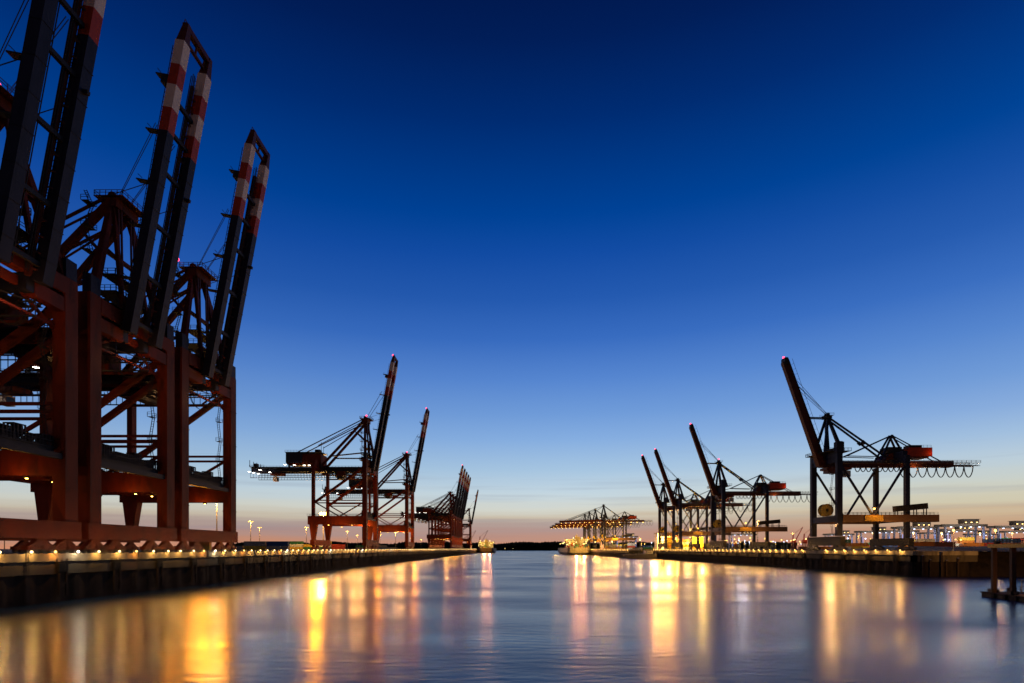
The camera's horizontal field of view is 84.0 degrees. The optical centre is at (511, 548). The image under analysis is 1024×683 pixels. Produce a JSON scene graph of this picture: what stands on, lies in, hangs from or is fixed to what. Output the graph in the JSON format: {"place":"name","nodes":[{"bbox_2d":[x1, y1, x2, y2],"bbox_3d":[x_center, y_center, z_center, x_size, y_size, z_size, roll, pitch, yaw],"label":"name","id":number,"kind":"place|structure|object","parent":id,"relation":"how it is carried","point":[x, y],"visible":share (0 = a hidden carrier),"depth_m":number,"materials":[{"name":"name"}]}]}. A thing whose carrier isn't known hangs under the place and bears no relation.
{"place":"outdoors","nodes":[
{"label":"outdoors","id":0,"kind":"place"},
{"bbox_2d":[0,549,432,553],"bbox_3d":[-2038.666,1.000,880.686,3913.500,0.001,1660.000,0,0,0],"label":"ground","id":1,"kind":"structure","parent":0,"point":[6,551],"depth_m":316.14,"materials":[{"name":"concrete"}]},
{"bbox_2d":[0,0,105,553],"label":"container crane","id":2,"kind":"object","parent":1,"relation":"on","point":[45,273],"visible":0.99,"depth_m":103.48,"materials":[{"name":"red paint"}]},
{"bbox_2d":[0,19,211,552],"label":"container crane","id":3,"kind":"object","parent":1,"relation":"on","point":[110,321],"visible":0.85,"depth_m":129.39,"materials":[{"name":"metal"}]},
{"bbox_2d":[0,127,269,551],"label":"container crane","id":4,"kind":"object","parent":1,"relation":"on","point":[212,360],"visible":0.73,"depth_m":162.91,"materials":[{"name":"metal"}]},
{"bbox_2d":[202,546,211,549],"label":"shipping container","id":5,"kind":"object","parent":1,"relation":"on","point":[207,547],"visible":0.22,"depth_m":329.77,"materials":[{"name":"brown metal"}]},
{"bbox_2d":[188,542,211,545],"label":"shipping container","id":6,"kind":"object","parent":5,"relation":"on","point":[205,543],"visible":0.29,"depth_m":329.78,"materials":[{"name":"brown metal"}]},
{"bbox_2d":[235,546,243,549],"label":"shipping container","id":7,"kind":"object","parent":1,"relation":"on","point":[239,547],"visible":0.3,"depth_m":321.64,"materials":[{"name":"metal"}]},
{"bbox_2d":[244,546,265,549],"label":"shipping container","id":8,"kind":"object","parent":1,"relation":"on","point":[255,547],"visible":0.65,"depth_m":321.59,"materials":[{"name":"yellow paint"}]},
{"bbox_2d":[244,541,265,545],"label":"shipping container","id":9,"kind":"object","parent":8,"relation":"on","point":[254,543],"visible":1,"depth_m":321.58,"materials":[{"name":"metal"}]},
{"bbox_2d":[266,546,289,549],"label":"shipping container","id":10,"kind":"object","parent":1,"relation":"on","point":[277,547],"visible":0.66,"depth_m":321.52,"materials":[{"name":"blue metal"}]},
{"bbox_2d":[266,541,289,545],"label":"shipping container","id":11,"kind":"object","parent":10,"relation":"on","point":[277,543],"visible":1,"depth_m":321.52,"materials":[{"name":"blue metal"}]},
{"bbox_2d":[290,547,302,549],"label":"shipping container","id":12,"kind":"object","parent":1,"relation":"on","point":[295,548],"visible":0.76,"depth_m":519.86,"materials":[{"name":"orange metal"}]},
{"bbox_2d":[290,544,302,546],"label":"shipping container","id":13,"kind":"object","parent":12,"relation":"on","point":[296,545],"visible":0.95,"depth_m":519.86,"materials":[{"name":"beige metal"}]},
{"bbox_2d":[290,541,303,543],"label":"shipping container","id":14,"kind":"object","parent":13,"relation":"on","point":[296,542],"visible":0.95,"depth_m":519.86,"materials":[{"name":"green metal"}]},
{"bbox_2d":[248,354,397,549],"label":"container crane","id":15,"kind":"object","parent":1,"relation":"on","point":[314,464],"visible":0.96,"depth_m":346.60,"materials":[{"name":"metal"}]},
{"bbox_2d":[331,547,345,549],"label":"shipping container","id":16,"kind":"object","parent":1,"relation":"on","point":[339,548],"visible":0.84,"depth_m":519.66,"materials":[{"name":"red metal"}]},
{"bbox_2d":[331,544,345,546],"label":"shipping container","id":17,"kind":"object","parent":16,"relation":"on","point":[338,545],"visible":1,"depth_m":519.66,"materials":[{"name":"red metal"}]},
{"bbox_2d":[321,408,429,549],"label":"container crane","id":18,"kind":"object","parent":1,"relation":"on","point":[407,527],"visible":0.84,"depth_m":477.72,"materials":[{"name":"metal"}]},
{"bbox_2d":[401,465,463,548],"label":"container crane","id":19,"kind":"object","parent":1,"relation":"on","point":[427,512],"visible":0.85,"depth_m":801.99,"materials":[{"name":"metal"}]},
{"bbox_2d":[410,472,467,548],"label":"container crane","id":20,"kind":"object","parent":1,"relation":"on","point":[457,522],"visible":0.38,"depth_m":870.16,"materials":[{"name":"metal"}]},
{"bbox_2d":[414,468,465,548],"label":"container crane","id":21,"kind":"object","parent":1,"relation":"on","point":[457,508],"visible":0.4,"depth_m":836.38,"materials":[{"name":"metal"}]},
{"bbox_2d":[414,474,468,548],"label":"container crane","id":22,"kind":"object","parent":1,"relation":"on","point":[460,518],"visible":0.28,"depth_m":904.16,"materials":[{"name":"metal"}]},
{"bbox_2d":[417,477,470,548],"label":"container crane","id":23,"kind":"object","parent":1,"relation":"on","point":[462,519],"visible":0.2,"depth_m":938.31,"materials":[{"name":"metal"}]},
{"bbox_2d":[442,490,478,548],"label":"container crane","id":24,"kind":"object","parent":1,"relation":"on","point":[469,539],"visible":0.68,"depth_m":1132.76,"materials":[{"name":"metal"}]},
{"bbox_2d":[0,550,1023,682],"bbox_3d":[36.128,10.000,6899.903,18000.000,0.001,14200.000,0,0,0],"label":"water","id":25,"kind":"structure","parent":0,"point":[526,616],"depth_m":72.19,"materials":[{"name":"blue liquid"}]},
{"bbox_2d":[0,549,479,608],"bbox_3d":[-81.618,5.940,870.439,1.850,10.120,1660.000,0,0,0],"label":"quay wall","id":26,"kind":"structure","parent":25,"relation":"in","point":[90,575],"depth_m":131.62,"materials":[{"name":"concrete"}]},
{"bbox_2d":[26,553,28,602],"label":"quay ladder","id":27,"kind":"object","parent":26,"relation":"attached to","point":[26,577],"visible":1,"depth_m":99.36,"materials":[{"name":"metal"}]},
{"bbox_2d":[55,559,67,595],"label":"fender","id":28,"kind":"object","parent":26,"relation":"attached to","point":[61,566],"visible":1,"depth_m":106.72,"materials":[{"name":"black rubber"}]},
{"bbox_2d":[111,557,120,589],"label":"fender","id":29,"kind":"object","parent":26,"relation":"attached to","point":[116,564],"visible":1,"depth_m":121.21,"materials":[{"name":"black rubber"}]},
{"bbox_2d":[137,552,138,589],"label":"quay ladder","id":30,"kind":"object","parent":26,"relation":"attached to","point":[137,570],"visible":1,"depth_m":128.38,"materials":[{"name":"metal"}]},
{"bbox_2d":[155,557,162,585],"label":"fender","id":31,"kind":"object","parent":26,"relation":"attached to","point":[159,563],"visible":1,"depth_m":135.87,"materials":[{"name":"black rubber"}]},
{"bbox_2d":[190,556,196,581],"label":"fender","id":32,"kind":"object","parent":26,"relation":"attached to","point":[193,561],"visible":1,"depth_m":150.68,"materials":[{"name":"black rubber"}]},
{"bbox_2d":[207,551,208,582],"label":"quay ladder","id":33,"kind":"object","parent":26,"relation":"attached to","point":[207,566],"visible":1,"depth_m":157.80,"materials":[{"name":"metal"}]},
{"bbox_2d":[219,555,224,578],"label":"fender","id":34,"kind":"object","parent":26,"relation":"attached to","point":[221,560],"visible":1,"depth_m":164.58,"materials":[{"name":"black rubber"}]},
{"bbox_2d":[243,555,247,576],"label":"fender","id":35,"kind":"object","parent":26,"relation":"attached to","point":[245,558],"visible":1,"depth_m":179.19,"materials":[{"name":"black rubber"}]},
{"bbox_2d":[263,554,267,574],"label":"fender","id":36,"kind":"object","parent":26,"relation":"attached to","point":[265,558],"visible":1,"depth_m":193.64,"materials":[{"name":"black rubber"}]},
{"bbox_2d":[281,554,284,572],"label":"fender","id":37,"kind":"object","parent":26,"relation":"attached to","point":[283,563],"visible":1,"depth_m":208.61,"materials":[{"name":"black rubber"}]},
{"bbox_2d":[296,554,299,570],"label":"fender","id":38,"kind":"object","parent":26,"relation":"attached to","point":[298,561],"visible":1,"depth_m":223.06,"materials":[{"name":"black rubber"}]},
{"bbox_2d":[310,553,312,569],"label":"fender","id":39,"kind":"object","parent":26,"relation":"attached to","point":[311,556],"visible":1,"depth_m":237.44,"materials":[{"name":"black rubber"}]},
{"bbox_2d":[322,553,324,568],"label":"fender","id":40,"kind":"object","parent":26,"relation":"attached to","point":[323,555],"visible":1,"depth_m":252.25,"materials":[{"name":"black rubber"}]},
{"bbox_2d":[332,553,334,566],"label":"fender","id":41,"kind":"object","parent":26,"relation":"attached to","point":[333,556],"visible":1,"depth_m":266.64,"materials":[{"name":"black rubber"}]},
{"bbox_2d":[350,553,352,565],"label":"fender","id":42,"kind":"object","parent":26,"relation":"attached to","point":[351,555],"visible":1,"depth_m":295.84,"materials":[{"name":"black rubber"}]},
{"bbox_2d":[479,539,495,552],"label":"container ship","id":43,"kind":"object","parent":25,"relation":"on","point":[488,550],"visible":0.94,"depth_m":1269.23,"materials":[{"name":"paint"}]},
{"bbox_2d":[558,535,589,554],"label":"container ship","id":44,"kind":"object","parent":25,"relation":"on","point":[575,551],"visible":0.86,"depth_m":917.46,"materials":[{"name":"paint"}]},
{"bbox_2d":[587,549,628,557],"bbox_3d":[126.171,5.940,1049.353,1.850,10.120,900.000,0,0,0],"label":"quay wall","id":45,"kind":"structure","parent":25,"relation":"in","point":[609,552],"depth_m":724.58,"materials":[{"name":"concrete"}]},
{"bbox_2d":[619,551,656,558],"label":"barge","id":46,"kind":"object","parent":25,"relation":"on","point":[648,555],"visible":1,"depth_m":558.87,"materials":[{"name":"paint"}]},
{"bbox_2d":[629,550,651,553],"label":"quay wall","id":47,"kind":"structure","parent":25,"relation":"in","point":[636,551],"depth_m":596.38,"materials":[{"name":"concrete"}]},
{"bbox_2d":[652,550,916,576],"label":"quay wall","id":48,"kind":"structure","parent":25,"relation":"in","point":[880,562],"depth_m":272.95,"materials":[{"name":"concrete"}]},
{"bbox_2d":[771,552,773,564],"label":"fender","id":49,"kind":"object","parent":48,"relation":"hanging from","point":[772,554],"visible":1,"depth_m":314.58,"materials":[{"name":"black rubber"}]},
{"bbox_2d":[786,552,788,565],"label":"fender","id":50,"kind":"object","parent":48,"relation":"hanging from","point":[787,555],"visible":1,"depth_m":297.26,"materials":[{"name":"black rubber"}]},
{"bbox_2d":[802,553,805,566],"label":"fender","id":51,"kind":"object","parent":48,"relation":"hanging from","point":[803,555],"visible":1,"depth_m":280.76,"materials":[{"name":"black rubber"}]},
{"bbox_2d":[820,553,823,567],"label":"fender","id":52,"kind":"object","parent":48,"relation":"hanging from","point":[822,556],"visible":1,"depth_m":263.84,"materials":[{"name":"black rubber"}]},
{"bbox_2d":[841,553,845,568],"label":"fender","id":53,"kind":"object","parent":48,"relation":"hanging from","point":[843,556],"visible":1,"depth_m":246.59,"materials":[{"name":"black rubber"}]},
{"bbox_2d":[865,553,869,570],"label":"fender","id":54,"kind":"object","parent":48,"relation":"hanging from","point":[867,556],"visible":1,"depth_m":230.36,"materials":[{"name":"black rubber"}]},
{"bbox_2d":[893,554,898,571],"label":"fender","id":55,"kind":"object","parent":48,"relation":"hanging from","point":[895,557],"visible":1,"depth_m":213.34,"materials":[{"name":"black rubber"}]},
{"bbox_2d":[941,551,942,576],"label":"mooring pile","id":56,"kind":"object","parent":25,"relation":"in","point":[941,563],"visible":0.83,"depth_m":199.05,"materials":[{"name":"wood"}]},
{"bbox_2d":[910,551,977,576],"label":"quay wall","id":57,"kind":"structure","parent":25,"relation":"in","point":[968,560],"depth_m":204.32,"materials":[{"name":"concrete"}]},
{"bbox_2d":[957,558,958,576],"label":"mooring pile","id":58,"kind":"object","parent":25,"relation":"in","point":[957,567],"visible":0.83,"depth_m":200.08,"materials":[{"name":"wood"}]},
{"bbox_2d":[980,586,1023,601],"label":"pontoon","id":59,"kind":"object","parent":25,"relation":"on","point":[1006,596],"visible":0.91,"depth_m":113.58,"materials":[{"name":"metal"}]},
{"bbox_2d":[987,538,1023,594],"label":"access gantry","id":60,"kind":"object","parent":25,"relation":"in","point":[995,545],"visible":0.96,"depth_m":111.82,"materials":[{"name":"metal"}]},
{"bbox_2d":[0,0,1023,548],"label":"sky","id":61,"kind":"structure","parent":0,"point":[579,235],"materials":[{"name":"blue"}]},
{"bbox_2d":[616,533,637,546],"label":"stacking crane","id":62,"kind":"object","parent":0,"point":[633,536],"visible":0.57,"depth_m":894.35,"materials":[{"name":"metal"}]},
{"bbox_2d":[654,533,670,549],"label":"service building","id":63,"kind":"structure","parent":0,"point":[656,541],"depth_m":599.21,"materials":[{"name":"yellow paint"}]},
{"bbox_2d":[625,549,797,549],"bbox_3d":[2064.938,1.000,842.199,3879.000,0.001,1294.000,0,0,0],"label":"ground","id":64,"kind":"structure","parent":0,"point":[742,549],"depth_m":711.57,"materials":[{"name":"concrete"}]},
{"bbox_2d":[550,514,616,538],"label":"container crane","id":65,"kind":"object","parent":64,"relation":"on","point":[584,527],"visible":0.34,"depth_m":1037.88,"materials":[{"name":"metal"}]},
{"bbox_2d":[552,511,630,548],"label":"container crane","id":66,"kind":"object","parent":64,"relation":"on","point":[589,528],"visible":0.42,"depth_m":975.43,"materials":[{"name":"metal"}]},
{"bbox_2d":[554,508,639,548],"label":"container crane","id":67,"kind":"object","parent":64,"relation":"on","point":[595,529],"visible":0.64,"depth_m":902.68,"materials":[{"name":"metal"}]},
{"bbox_2d":[559,504,651,548],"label":"container crane","id":68,"kind":"object","parent":64,"relation":"on","point":[622,518],"visible":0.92,"depth_m":817.14,"materials":[{"name":"blue paint"}]},
{"bbox_2d":[632,547,641,549],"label":"shipping container","id":69,"kind":"object","parent":64,"relation":"on","point":[636,548],"visible":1,"depth_m":698.00,"materials":[{"name":"brown metal"}]},
{"bbox_2d":[642,547,652,549],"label":"shipping container","id":70,"kind":"object","parent":64,"relation":"on","point":[647,548],"visible":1,"depth_m":697.93,"materials":[{"name":"green metal"}]},
{"bbox_2d":[641,455,736,549],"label":"container crane","id":71,"kind":"object","parent":64,"relation":"on","point":[665,509],"visible":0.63,"depth_m":549.32,"materials":[{"name":"metal"}]},
{"bbox_2d":[654,449,751,549],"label":"container crane","id":72,"kind":"object","parent":64,"relation":"on","point":[678,505],"visible":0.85,"depth_m":514.23,"materials":[{"name":"metal"}]},
{"bbox_2d":[728,532,756,548],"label":"stacking crane","id":73,"kind":"object","parent":64,"relation":"on","point":[736,534],"visible":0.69,"depth_m":754.35,"materials":[{"name":"metal"}]},
{"bbox_2d":[689,423,809,549],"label":"container crane","id":74,"kind":"object","parent":64,"relation":"on","point":[719,492],"visible":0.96,"depth_m":410.05,"materials":[{"name":"metal"}]},
{"bbox_2d":[790,527,802,548],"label":"harbour crane","id":75,"kind":"object","parent":64,"relation":"on","point":[794,540],"visible":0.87,"depth_m":757.50,"materials":[{"name":"red paint"}]},
{"bbox_2d":[802,530,809,546],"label":"harbour crane","id":76,"kind":"object","parent":64,"relation":"on","point":[804,541],"visible":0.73,"depth_m":757.40,"materials":[{"name":"red paint"}]},
{"bbox_2d":[823,530,854,546],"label":"stacking crane","id":77,"kind":"object","parent":64,"relation":"on","point":[846,531],"visible":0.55,"depth_m":753.46,"materials":[{"name":"metal"}]},
{"bbox_2d":[781,356,980,550],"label":"container crane","id":78,"kind":"object","parent":64,"relation":"on","point":[827,459],"visible":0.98,"depth_m":266.88,"materials":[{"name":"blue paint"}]},
{"bbox_2d":[820,546,1023,550],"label":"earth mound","id":79,"kind":"object","parent":64,"relation":"on","point":[937,548],"visible":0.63,"depth_m":268.97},
{"bbox_2d":[963,530,994,538],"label":"stacking crane","id":80,"kind":"object","parent":64,"relation":"on","point":[986,531],"visible":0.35,"depth_m":753.03,"materials":[{"name":"metal"}]},
{"bbox_2d":[854,527,891,542],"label":"stacking crane","id":81,"kind":"object","parent":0,"point":[880,528],"visible":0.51,"depth_m":634.06,"materials":[{"name":"metal"}]},
{"bbox_2d":[880,526,919,546],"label":"stacking crane","id":82,"kind":"object","parent":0,"point":[911,531],"visible":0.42,"depth_m":613.31,"materials":[{"name":"metal"}]},
{"bbox_2d":[891,522,936,546],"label":"stacking crane","id":83,"kind":"object","parent":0,"point":[918,524],"visible":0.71,"depth_m":514.63,"materials":[{"name":"metal"}]},
{"bbox_2d":[917,529,952,541],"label":"stacking crane","id":84,"kind":"object","parent":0,"point":[925,533],"visible":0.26,"depth_m":692.77,"materials":[{"name":"metal"}]},
{"bbox_2d":[936,527,977,540],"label":"stacking crane","id":85,"kind":"object","parent":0,"point":[965,530],"visible":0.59,"depth_m":594.25,"materials":[{"name":"metal"}]},
{"bbox_2d":[934,519,987,542],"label":"stacking crane","id":86,"kind":"object","parent":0,"point":[974,523],"visible":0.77,"depth_m":464.04,"materials":[{"name":"blue paint"}]},
{"bbox_2d":[976,551,1023,576],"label":"quay wall","id":87,"kind":"structure","parent":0,"point":[983,566],"depth_m":208.64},
{"bbox_2d":[986,521,1023,538],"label":"stacking crane","id":88,"kind":"object","parent":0,"point":[1016,523],"visible":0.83,"depth_m":494.28,"materials":[{"name":"metal"}]},
{"bbox_2d":[996,528,1023,537],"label":"stacking crane","id":89,"kind":"object","parent":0,"point":[1014,531],"visible":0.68,"depth_m":632.45,"materials":[{"name":"metal"}]},
{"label":"shipping container","id":90,"kind":"object","parent":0,"visible":0},
{"bbox_2d":[851,543,868,546],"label":"shipping container","id":91,"kind":"object","parent":90,"relation":"on","point":[857,544],"visible":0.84,"depth_m":417.49,"materials":[{"name":"orange metal"}]},
{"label":"shipping container","id":92,"kind":"object","parent":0,"visible":0},
{"bbox_2d":[914,542,933,545],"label":"shipping container","id":93,"kind":"object","parent":92,"relation":"on","point":[923,543],"visible":0.89,"depth_m":347.50,"materials":[{"name":"red metal"}]},
{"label":"shipping container","id":94,"kind":"object","parent":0,"visible":0},
{"bbox_2d":[934,542,954,545],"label":"shipping container","id":95,"kind":"object","parent":94,"relation":"on","point":[943,543],"visible":0.96,"depth_m":347.44,"materials":[{"name":"red metal"}]},
{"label":"shipping container","id":96,"kind":"object","parent":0,"visible":0},
{"bbox_2d":[915,539,934,541],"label":"shipping container","id":97,"kind":"object","parent":96,"relation":"on","point":[924,540],"visible":0.65,"depth_m":389.34,"materials":[{"name":"brown metal"}]},
{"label":"shipping container","id":98,"kind":"object","parent":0,"visible":0},
{"bbox_2d":[964,543,983,545],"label":"shipping container","id":99,"kind":"object","parent":98,"relation":"on","point":[973,544],"visible":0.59,"depth_m":397.14,"materials":[{"name":"orange metal"}]},
{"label":"shipping container","id":100,"kind":"object","parent":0,"visible":0},
{"bbox_2d":[982,539,1001,542],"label":"shipping container","id":101,"kind":"object","parent":100,"relation":"on","point":[984,540],"visible":0.62,"depth_m":397.07,"materials":[{"name":"blue metal"}]},
{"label":"shipping container","id":102,"kind":"object","parent":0,"visible":0},
{"bbox_2d":[1002,539,1020,542],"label":"shipping container","id":103,"kind":"object","parent":102,"relation":"on","point":[1012,540],"visible":0.74,"depth_m":397.00,"materials":[{"name":"metal"}]},
{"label":"shipping container","id":104,"kind":"object","parent":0,"visible":0},
{"bbox_2d":[957,540,974,543],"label":"shipping container","id":105,"kind":"object","parent":104,"relation":"on","point":[964,541],"visible":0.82,"depth_m":467.86,"materials":[{"name":"orange metal"}]},
{"bbox_2d":[957,537,974,539],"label":"shipping container","id":106,"kind":"object","parent":105,"relation":"on","point":[966,538],"visible":1,"depth_m":467.87,"materials":[{"name":"yellow metal"}]},
{"label":"ground","id":107,"kind":"structure","parent":0,"visible":0},
{"bbox_2d":[233,541,797,549],"bbox_3d":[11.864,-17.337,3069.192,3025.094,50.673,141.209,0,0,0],"label":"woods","id":108,"kind":"object","parent":107,"relation":"on","point":[554,545],"visible":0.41,"depth_m":3033.49,"materials":[{"name":"black plant"}]}
]}

